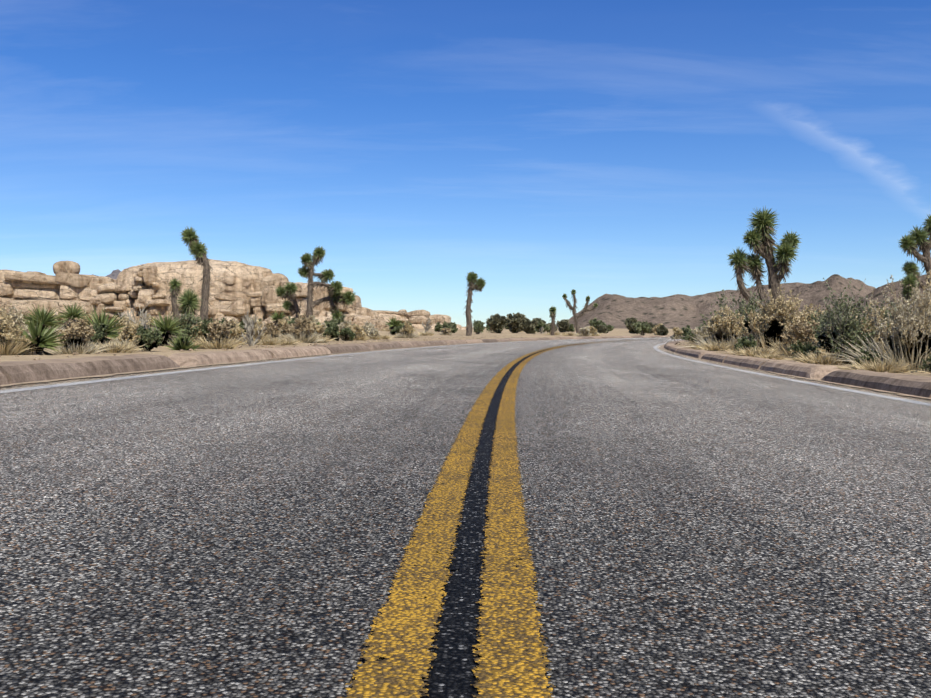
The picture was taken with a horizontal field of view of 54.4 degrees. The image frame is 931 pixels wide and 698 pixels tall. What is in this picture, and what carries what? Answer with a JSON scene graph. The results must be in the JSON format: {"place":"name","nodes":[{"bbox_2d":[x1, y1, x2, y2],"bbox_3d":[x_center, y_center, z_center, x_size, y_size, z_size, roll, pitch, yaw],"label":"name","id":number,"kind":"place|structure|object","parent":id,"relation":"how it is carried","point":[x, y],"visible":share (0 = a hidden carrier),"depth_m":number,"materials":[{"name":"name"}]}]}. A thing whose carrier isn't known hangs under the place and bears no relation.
{"place":"outdoors","nodes":[
{"label":"outdoors","id":0,"kind":"place"},
{"bbox_2d":[262,275,388,330],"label":"rock formation","id":1,"kind":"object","parent":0,"point":[356,312],"depth_m":96.10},
{"bbox_2d":[0,337,930,697],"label":"road","id":2,"kind":"structure","parent":0,"point":[694,531],"depth_m":2.42,"materials":[{"name":"asphalt"}]},
{"bbox_2d":[0,354,179,383],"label":"kerb","id":3,"kind":"structure","parent":2,"relation":"on","point":[30,371],"depth_m":8.52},
{"bbox_2d":[168,350,272,365],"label":"kerb","id":4,"kind":"structure","parent":2,"relation":"on","point":[207,358],"depth_m":12.23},
{"bbox_2d":[250,346,330,358],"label":"kerb","id":5,"kind":"structure","parent":2,"relation":"on","point":[284,352],"depth_m":15.97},
{"bbox_2d":[0,337,649,386],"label":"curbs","id":6,"kind":"object","parent":2,"relation":"on","point":[180,367],"visible":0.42,"depth_m":9.81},
{"bbox_2d":[0,337,663,392],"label":"white line","id":7,"kind":"object","parent":2,"relation":"on","point":[41,387],"visible":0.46,"depth_m":9.21,"materials":[{"name":"paint"}]},
{"bbox_2d":[312,343,369,353],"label":"kerb","id":8,"kind":"structure","parent":2,"relation":"on","point":[340,348],"depth_m":19.62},
{"bbox_2d":[361,342,401,349],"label":"kerb","id":9,"kind":"structure","parent":2,"relation":"on","point":[379,345],"depth_m":23.36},
{"bbox_2d":[391,341,426,347],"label":"kerb","id":10,"kind":"structure","parent":2,"relation":"on","point":[405,344],"depth_m":26.87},
{"bbox_2d":[340,339,651,697],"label":"yellow line","id":11,"kind":"object","parent":2,"relation":"on","point":[405,630],"visible":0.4,"depth_m":1.73,"materials":[{"name":"paint"}]},
{"bbox_2d":[419,342,595,697],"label":"center black strip","id":12,"kind":"object","parent":2,"relation":"on","point":[451,672],"visible":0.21,"depth_m":1.76,"materials":[{"name":"asphalt"}]},
{"bbox_2d":[470,339,654,697],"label":"yellow line","id":13,"kind":"object","parent":2,"relation":"on","point":[509,627],"visible":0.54,"depth_m":1.74,"materials":[{"name":"paint"}]},
{"bbox_2d":[686,350,714,358],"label":"kerb","id":14,"kind":"structure","parent":2,"relation":"on","point":[697,353],"depth_m":22.15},
{"bbox_2d":[701,353,735,362],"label":"kerb","id":15,"kind":"structure","parent":2,"relation":"on","point":[719,357],"depth_m":19.17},
{"bbox_2d":[723,356,773,369],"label":"kerb","id":16,"kind":"structure","parent":2,"relation":"on","point":[750,362],"depth_m":15.82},
{"bbox_2d":[653,343,930,405],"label":"white line","id":17,"kind":"object","parent":2,"relation":"on","point":[856,391],"visible":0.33,"depth_m":10.48,"materials":[{"name":"paint"}]},
{"bbox_2d":[660,345,930,398],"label":"road edge","id":18,"kind":"object","parent":2,"relation":"on","point":[662,347],"visible":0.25,"depth_m":11.36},
{"bbox_2d":[759,360,839,378],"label":"kerb","id":19,"kind":"structure","parent":2,"relation":"on","point":[809,370],"depth_m":12.58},
{"bbox_2d":[821,370,930,398],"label":"kerb","id":20,"kind":"structure","parent":2,"relation":"on","point":[915,385],"depth_m":9.39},
{"bbox_2d":[835,354,927,372],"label":"plant tuft","id":21,"kind":"object","parent":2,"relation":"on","point":[899,367],"visible":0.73,"depth_m":11.50,"materials":[{"name":"beige plant"}]},
{"bbox_2d":[0,327,930,376],"bbox_3d":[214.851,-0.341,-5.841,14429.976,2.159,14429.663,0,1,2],"label":"ground","id":22,"kind":"structure","parent":0,"point":[167,352],"depth_m":26.90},
{"bbox_2d":[3,307,30,336],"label":"straw plant","id":23,"kind":"object","parent":22,"relation":"on","point":[17,319],"visible":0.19,"depth_m":15.15,"materials":[{"name":"beige plant"}]},
{"bbox_2d":[0,303,41,354],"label":"straw plant","id":24,"kind":"object","parent":22,"relation":"on","point":[8,339],"visible":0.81,"depth_m":10.66,"materials":[{"name":"beige plant"}]},
{"bbox_2d":[9,316,69,354],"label":"yucca plant","id":25,"kind":"object","parent":22,"relation":"on","point":[44,338],"visible":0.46,"depth_m":10.86,"materials":[{"name":"green plant"}]},
{"bbox_2d":[23,302,67,340],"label":"yucca plant","id":26,"kind":"object","parent":22,"relation":"on","point":[48,320],"visible":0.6,"depth_m":17.63,"materials":[{"name":"green plant"}]},
{"bbox_2d":[0,272,129,315],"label":"rock formation slabs","id":27,"kind":"object","parent":22,"relation":"on","point":[22,292],"visible":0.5,"depth_m":98.22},
{"bbox_2d":[53,261,79,274],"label":"boulder","id":28,"kind":"object","parent":27,"relation":"on","point":[68,267],"visible":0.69,"depth_m":100.04,"materials":[{"name":"stone"}]},
{"bbox_2d":[90,265,166,321],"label":"rock formation","id":29,"kind":"object","parent":27,"relation":"on","point":[139,292],"visible":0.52,"depth_m":95.08,"materials":[{"name":"stone"}]},
{"bbox_2d":[0,264,300,289],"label":"rock formation","id":30,"kind":"object","parent":27,"relation":"on","point":[264,273],"visible":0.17,"depth_m":98.79,"materials":[{"name":"stone"}]},
{"bbox_2d":[57,303,87,338],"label":"yucca plant","id":31,"kind":"object","parent":22,"relation":"on","point":[72,313],"visible":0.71,"depth_m":21.16,"materials":[{"name":"green plant"}]},
{"bbox_2d":[50,307,98,332],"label":"shrub","id":32,"kind":"object","parent":22,"relation":"on","point":[89,315],"visible":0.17,"depth_m":24.16,"materials":[{"name":"beige plant"}]},
{"bbox_2d":[44,317,115,353],"bbox_3d":[-5.013,-0.158,11.554,0.951,0.490,0.966,0,1,2],"label":"straw plant","id":33,"kind":"object","parent":22,"relation":"on","point":[77,334],"visible":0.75,"depth_m":11.45,"materials":[{"name":"beige plant"}]},
{"bbox_2d":[85,323,108,346],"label":"green plant","id":34,"kind":"object","parent":22,"relation":"on","point":[99,335],"visible":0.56,"depth_m":13.59,"materials":[{"name":"green plant"}]},
{"bbox_2d":[75,306,127,344],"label":"yucca plant","id":35,"kind":"object","parent":22,"relation":"on","point":[104,319],"visible":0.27,"depth_m":16.11,"materials":[{"name":"green plant"}]},
{"bbox_2d":[104,317,140,349],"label":"shrub","id":36,"kind":"object","parent":22,"relation":"on","point":[128,333],"visible":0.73,"depth_m":14.03,"materials":[{"name":"beige plant"}]},
{"bbox_2d":[90,339,156,352],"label":"plant tuft","id":37,"kind":"object","parent":22,"relation":"on","point":[127,348],"visible":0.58,"depth_m":12.22,"materials":[{"name":"beige plant"}]},
{"bbox_2d":[129,304,160,333],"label":"dead plant","id":38,"kind":"object","parent":22,"relation":"on","point":[144,320],"visible":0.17,"depth_m":15.61,"materials":[{"name":"grey plant"}]},
{"bbox_2d":[133,324,163,351],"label":"green plant","id":39,"kind":"object","parent":22,"relation":"on","point":[150,339],"visible":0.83,"depth_m":13.07,"materials":[{"name":"green plant"}]},
{"bbox_2d":[148,311,185,345],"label":"yucca plant","id":40,"kind":"object","parent":22,"relation":"on","point":[167,329],"visible":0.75,"depth_m":16.56,"materials":[{"name":"green plant"}]},
{"bbox_2d":[167,277,181,320],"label":"joshua tree","id":41,"kind":"object","parent":22,"relation":"on","point":[174,289],"visible":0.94,"depth_m":43.22,"materials":[{"name":"green plant"}]},
{"bbox_2d":[154,321,198,341],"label":"green plant","id":42,"kind":"object","parent":22,"relation":"on","point":[187,331],"visible":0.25,"depth_m":18.21,"materials":[{"name":"green plant"}]},
{"bbox_2d":[164,333,202,349],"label":"yucca plant","id":43,"kind":"object","parent":22,"relation":"on","point":[183,344],"visible":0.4,"depth_m":14.24,"materials":[{"name":"green plant"}]},
{"bbox_2d":[176,313,200,333],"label":"grey plant","id":44,"kind":"object","parent":22,"relation":"on","point":[186,318],"visible":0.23,"depth_m":25.99,"materials":[{"name":"green plant"}]},
{"bbox_2d":[175,289,203,318],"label":"yucca plant","id":45,"kind":"object","parent":22,"relation":"on","point":[188,302],"visible":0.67,"depth_m":42.16,"materials":[{"name":"green plant"}]},
{"bbox_2d":[179,226,213,320],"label":"joshua tree","id":46,"kind":"object","parent":22,"relation":"on","point":[196,248],"visible":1,"depth_m":44.18,"materials":[{"name":"green plant"}]},
{"bbox_2d":[56,311,346,327],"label":"rock formation","id":47,"kind":"object","parent":22,"relation":"on","point":[322,319],"visible":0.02,"depth_m":85.25,"materials":[{"name":"stone"}]},
{"bbox_2d":[115,259,292,321],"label":"rock formation","id":48,"kind":"object","parent":22,"relation":"on","point":[236,287],"visible":0.48,"depth_m":96.42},
{"bbox_2d":[190,318,231,341],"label":"green plant","id":49,"kind":"object","parent":22,"relation":"on","point":[203,327],"visible":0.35,"depth_m":16.98,"materials":[{"name":"green plant"}]},
{"bbox_2d":[192,318,247,348],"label":"straw plant","id":50,"kind":"object","parent":22,"relation":"on","point":[219,334],"visible":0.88,"depth_m":15.54,"materials":[{"name":"beige plant"}]},
{"bbox_2d":[226,318,254,344],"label":"straw plant","id":51,"kind":"object","parent":22,"relation":"on","point":[236,329],"visible":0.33,"depth_m":19.51,"materials":[{"name":"beige plant"}]},
{"bbox_2d":[236,310,266,345],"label":"dead plant","id":52,"kind":"object","parent":22,"relation":"on","point":[249,327],"visible":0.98,"depth_m":17.86,"materials":[{"name":"grey plant"}]},
{"bbox_2d":[243,316,276,340],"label":"shrub","id":53,"kind":"object","parent":22,"relation":"on","point":[256,328],"visible":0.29,"depth_m":21.96,"materials":[{"name":"beige plant"}]},
{"bbox_2d":[247,338,288,344],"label":"plant tuft","id":54,"kind":"object","parent":22,"relation":"on","point":[265,341],"visible":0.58,"depth_m":19.94,"materials":[{"name":"beige plant"}]},
{"bbox_2d":[263,322,287,338],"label":"straw plant","id":55,"kind":"object","parent":22,"relation":"on","point":[273,329],"visible":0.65,"depth_m":24.03,"materials":[{"name":"beige plant"}]},
{"bbox_2d":[269,310,284,326],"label":"yucca plant","id":56,"kind":"object","parent":22,"relation":"on","point":[276,316],"visible":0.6,"depth_m":52.15,"materials":[{"name":"green plant"}]},
{"bbox_2d":[281,322,294,339],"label":"straw plant","id":57,"kind":"object","parent":22,"relation":"on","point":[285,327],"visible":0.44,"depth_m":25.98,"materials":[{"name":"beige plant"}]},
{"bbox_2d":[275,281,300,322],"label":"joshua tree","id":58,"kind":"object","parent":22,"relation":"on","point":[288,292],"visible":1,"depth_m":60.16,"materials":[{"name":"green plant"}]},
{"bbox_2d":[280,313,323,342],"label":"shrub","id":59,"kind":"object","parent":22,"relation":"on","point":[303,330],"visible":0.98,"depth_m":22.95,"materials":[{"name":"beige plant"}]},
{"bbox_2d":[311,322,338,342],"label":"straw plant","id":60,"kind":"object","parent":22,"relation":"on","point":[320,329],"visible":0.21,"depth_m":23.77,"materials":[{"name":"beige plant"}]},
{"bbox_2d":[296,245,356,319],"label":"joshua tree","id":61,"kind":"object","parent":22,"relation":"on","point":[334,297],"visible":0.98,"depth_m":58.08,"materials":[{"name":"green plant"}]},
{"bbox_2d":[323,322,340,340],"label":"green plant","id":62,"kind":"object","parent":22,"relation":"on","point":[332,329],"visible":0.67,"depth_m":26.95,"materials":[{"name":"green plant"}]},
{"bbox_2d":[339,327,355,340],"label":"green plant","id":63,"kind":"object","parent":22,"relation":"on","point":[347,334],"visible":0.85,"depth_m":28.47,"materials":[{"name":"green plant"}]},
{"bbox_2d":[349,324,371,340],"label":"straw plant","id":64,"kind":"object","parent":22,"relation":"on","point":[358,331],"visible":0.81,"depth_m":29.90,"materials":[{"name":"beige plant"}]},
{"bbox_2d":[366,327,383,339],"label":"straw plant","id":65,"kind":"object","parent":22,"relation":"on","point":[373,333],"visible":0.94,"depth_m":34.40,"materials":[{"name":"beige plant"}]},
{"bbox_2d":[385,316,401,333],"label":"yucca plant","id":66,"kind":"object","parent":22,"relation":"on","point":[392,324],"visible":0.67,"depth_m":70.00,"materials":[{"name":"green plant"}]},
{"bbox_2d":[392,320,418,337],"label":"straw plant","id":67,"kind":"object","parent":22,"relation":"on","point":[407,330],"visible":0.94,"depth_m":39.87,"materials":[{"name":"beige plant"}]},
{"bbox_2d":[374,309,465,329],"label":"outcrop rock","id":68,"kind":"object","parent":22,"relation":"on","point":[416,318],"visible":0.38,"depth_m":135.49,"materials":[{"name":"stone"}]},
{"bbox_2d":[0,338,888,372],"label":"verge stones","id":69,"kind":"object","parent":22,"relation":"on","point":[38,358],"visible":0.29,"depth_m":17.19,"materials":[{"name":"stone"}]},
{"bbox_2d":[465,271,485,335],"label":"joshua tree","id":70,"kind":"object","parent":22,"relation":"on","point":[475,284],"visible":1,"depth_m":61.81,"materials":[{"name":"green plant"}]},
{"bbox_2d":[473,320,485,333],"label":"grey plant","id":71,"kind":"object","parent":22,"relation":"on","point":[478,327],"visible":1,"depth_m":76.39,"materials":[{"name":"green plant"}]},
{"bbox_2d":[486,314,511,332],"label":"dark plant","id":72,"kind":"object","parent":22,"relation":"on","point":[497,323],"visible":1,"depth_m":91.42,"materials":[{"name":"green plant"}]},
{"bbox_2d":[506,312,525,332],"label":"dark plant","id":73,"kind":"object","parent":22,"relation":"on","point":[513,325],"visible":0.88,"depth_m":97.11,"materials":[{"name":"green plant"}]},
{"bbox_2d":[518,318,537,333],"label":"dark plant","id":74,"kind":"object","parent":22,"relation":"on","point":[527,325],"visible":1,"depth_m":89.45,"materials":[{"name":"green plant"}]},
{"bbox_2d":[535,320,549,332],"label":"grey plant","id":75,"kind":"object","parent":22,"relation":"on","point":[540,324],"visible":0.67,"depth_m":103.50,"materials":[{"name":"green plant"}]},
{"bbox_2d":[549,307,556,334],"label":"joshua tree","id":76,"kind":"object","parent":22,"relation":"on","point":[552,310],"visible":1,"depth_m":77.65,"materials":[{"name":"green plant"}]},
{"bbox_2d":[556,319,569,331],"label":"dark plant","id":77,"kind":"object","parent":22,"relation":"on","point":[563,325],"visible":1,"depth_m":135.11,"materials":[{"name":"green plant"}]},
{"bbox_2d":[562,289,597,334],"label":"joshua tree","id":78,"kind":"object","parent":22,"relation":"on","point":[573,308],"visible":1,"depth_m":83.59,"materials":[{"name":"green plant"}]},
{"bbox_2d":[573,326,591,335],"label":"straw plant","id":79,"kind":"object","parent":22,"relation":"on","point":[584,331],"visible":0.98,"depth_m":76.81,"materials":[{"name":"beige plant"}]},
{"bbox_2d":[624,317,641,333],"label":"dark plant","id":80,"kind":"object","parent":22,"relation":"on","point":[628,324],"visible":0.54,"depth_m":121.24,"materials":[{"name":"green plant"}]},
{"bbox_2d":[631,320,651,335],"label":"shrub","id":81,"kind":"object","parent":22,"relation":"on","point":[642,328],"visible":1,"depth_m":100.38,"materials":[{"name":"green plant"}]},
{"bbox_2d":[656,324,668,335],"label":"dark plant","id":82,"kind":"object","parent":22,"relation":"on","point":[661,330],"visible":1,"depth_m":102.59,"materials":[{"name":"green plant"}]},
{"bbox_2d":[670,327,685,338],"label":"straw plant","id":83,"kind":"object","parent":22,"relation":"on","point":[677,331],"visible":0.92,"depth_m":85.22,"materials":[{"name":"beige plant"}]},
{"bbox_2d":[681,325,701,342],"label":"green plant","id":84,"kind":"object","parent":22,"relation":"on","point":[689,333],"visible":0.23,"depth_m":33.59,"materials":[{"name":"green plant"}]},
{"bbox_2d":[687,324,716,347],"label":"straw plant","id":85,"kind":"object","parent":22,"relation":"on","point":[703,330],"visible":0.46,"depth_m":27.59,"materials":[{"name":"beige plant"}]},
{"bbox_2d":[690,341,732,350],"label":"plant tuft","id":86,"kind":"object","parent":22,"relation":"on","point":[711,347],"visible":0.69,"depth_m":25.82,"materials":[{"name":"beige plant"}]},
{"bbox_2d":[679,305,761,350],"bbox_3d":[7.568,-0.619,26.814,2.941,1.414,2.555,0,1,2],"label":"straw plant","id":87,"kind":"object","parent":22,"relation":"on","point":[725,327],"visible":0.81,"depth_m":26.58,"materials":[{"name":"beige plant"}]},
{"bbox_2d":[700,286,771,338],"bbox_3d":[8.939,-1.013,29.350,2.593,2.122,1.668,0,1,2],"label":"shrub","id":88,"kind":"object","parent":22,"relation":"on","point":[748,307],"visible":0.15,"depth_m":29.31,"materials":[{"name":"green plant"}]},
{"bbox_2d":[733,334,759,351],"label":"green plant","id":89,"kind":"object","parent":22,"relation":"on","point":[744,342],"visible":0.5,"depth_m":20.72,"materials":[{"name":"green plant"}]},
{"bbox_2d":[721,346,784,356],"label":"plant tuft","id":90,"kind":"object","parent":22,"relation":"on","point":[747,352],"visible":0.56,"depth_m":19.16,"materials":[{"name":"beige plant"}]},
{"bbox_2d":[727,206,801,311],"bbox_3d":[13.091,-3.206,39.488,3.352,6.306,1.760,0,1,2],"label":"joshua tree","id":91,"kind":"object","parent":22,"relation":"on","point":[759,239],"visible":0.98,"depth_m":39.44,"materials":[{"name":"green plant"}]},
{"bbox_2d":[729,284,806,354],"bbox_3d":[7.421,-0.705,21.777,2.069,1.775,2.107,0,1,2],"label":"shrub","id":92,"kind":"object","parent":22,"relation":"on","point":[773,328],"visible":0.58,"depth_m":21.61,"materials":[{"name":"beige plant"}]},
{"bbox_2d":[750,353,790,359],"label":"plant tuft","id":93,"kind":"object","parent":22,"relation":"on","point":[775,356],"visible":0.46,"depth_m":17.23,"materials":[{"name":"beige plant"}]},
{"bbox_2d":[766,314,826,356],"bbox_3d":[7.272,-0.279,19.819,1.674,0.986,1.869,-1,1,-27],"label":"straw plant","id":94,"kind":"object","parent":22,"relation":"on","point":[798,330],"visible":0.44,"depth_m":19.64,"materials":[{"name":"beige plant"}]},
{"bbox_2d":[787,340,820,357],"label":"green plant","id":95,"kind":"object","parent":22,"relation":"on","point":[803,348],"visible":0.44,"depth_m":16.29,"materials":[{"name":"green plant"}]},
{"bbox_2d":[795,303,826,333],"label":"shrub","id":96,"kind":"object","parent":22,"relation":"on","point":[808,319],"visible":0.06,"depth_m":28.19,"materials":[{"name":"beige plant"}]},
{"bbox_2d":[778,350,849,364],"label":"plant tuft","id":97,"kind":"object","parent":22,"relation":"on","point":[818,359],"visible":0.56,"depth_m":14.66,"materials":[{"name":"beige plant"}]},
{"bbox_2d":[809,308,857,344],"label":"grey plant","id":98,"kind":"object","parent":22,"relation":"on","point":[816,321],"visible":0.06,"depth_m":26.82,"materials":[{"name":"green plant"}]},
{"bbox_2d":[808,278,886,363],"bbox_3d":[6.357,-0.466,15.360,1.191,1.478,1.660,0,1,2],"label":"grey plant","id":99,"kind":"object","parent":22,"relation":"on","point":[841,320],"visible":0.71,"depth_m":15.11,"materials":[{"name":"green plant"}]},
{"bbox_2d":[830,327,874,363],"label":"green plant","id":100,"kind":"object","parent":22,"relation":"on","point":[854,339],"visible":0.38,"depth_m":14.54,"materials":[{"name":"green plant"}]},
{"bbox_2d":[812,299,892,358],"bbox_3d":[7.864,-0.377,17.704,2.597,1.224,2.284,0,1,2],"label":"straw plant","id":101,"kind":"object","parent":22,"relation":"on","point":[870,323],"visible":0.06,"depth_m":17.59,"materials":[{"name":"beige plant"}]},
{"bbox_2d":[852,348,882,368],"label":"green plant","id":102,"kind":"object","parent":22,"relation":"on","point":[863,356],"visible":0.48,"depth_m":12.00,"materials":[{"name":"green plant"}]},
{"bbox_2d":[817,275,930,372],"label":"straw plant","id":103,"kind":"object","parent":22,"relation":"on","point":[908,335],"visible":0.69,"depth_m":11.89,"materials":[{"name":"beige plant"}]},
{"bbox_2d":[858,297,909,347],"bbox_3d":[10.199,-0.508,21.802,1.496,1.478,1.382,0,1,2],"label":"grey plant","id":104,"kind":"object","parent":22,"relation":"on","point":[885,312],"visible":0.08,"depth_m":21.54,"materials":[{"name":"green plant"}]},
{"bbox_2d":[900,273,919,308],"bbox_3d":[18.379,-1.498,37.458,0.871,3.378,0.854,0,1,2],"label":"joshua tree","id":105,"kind":"object","parent":22,"relation":"on","point":[907,288],"visible":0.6,"depth_m":37.35,"materials":[{"name":"green plant"}]},
{"bbox_2d":[898,214,930,292],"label":"joshua tree","id":106,"kind":"object","parent":22,"relation":"on","point":[914,240],"visible":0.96,"depth_m":44.20,"materials":[{"name":"green plant"}]},
{"bbox_2d":[904,270,930,348],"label":"shrub","id":107,"kind":"object","parent":22,"relation":"on","point":[929,273],"visible":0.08,"depth_m":15.89,"materials":[{"name":"beige plant"}]},
{"bbox_2d":[0,0,930,326],"label":"sky","id":108,"kind":"structure","parent":0,"point":[541,150],"materials":[{"name":"blue"}]},
{"bbox_2d":[569,274,875,328],"bbox_3d":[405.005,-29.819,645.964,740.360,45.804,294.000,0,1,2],"label":"hill range","id":109,"kind":"structure","parent":0,"point":[679,311],"depth_m":611.16,"materials":[{"name":"stone"}]},
{"bbox_2d":[855,274,926,318],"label":"hill","id":110,"kind":"structure","parent":0,"point":[878,293],"depth_m":285.73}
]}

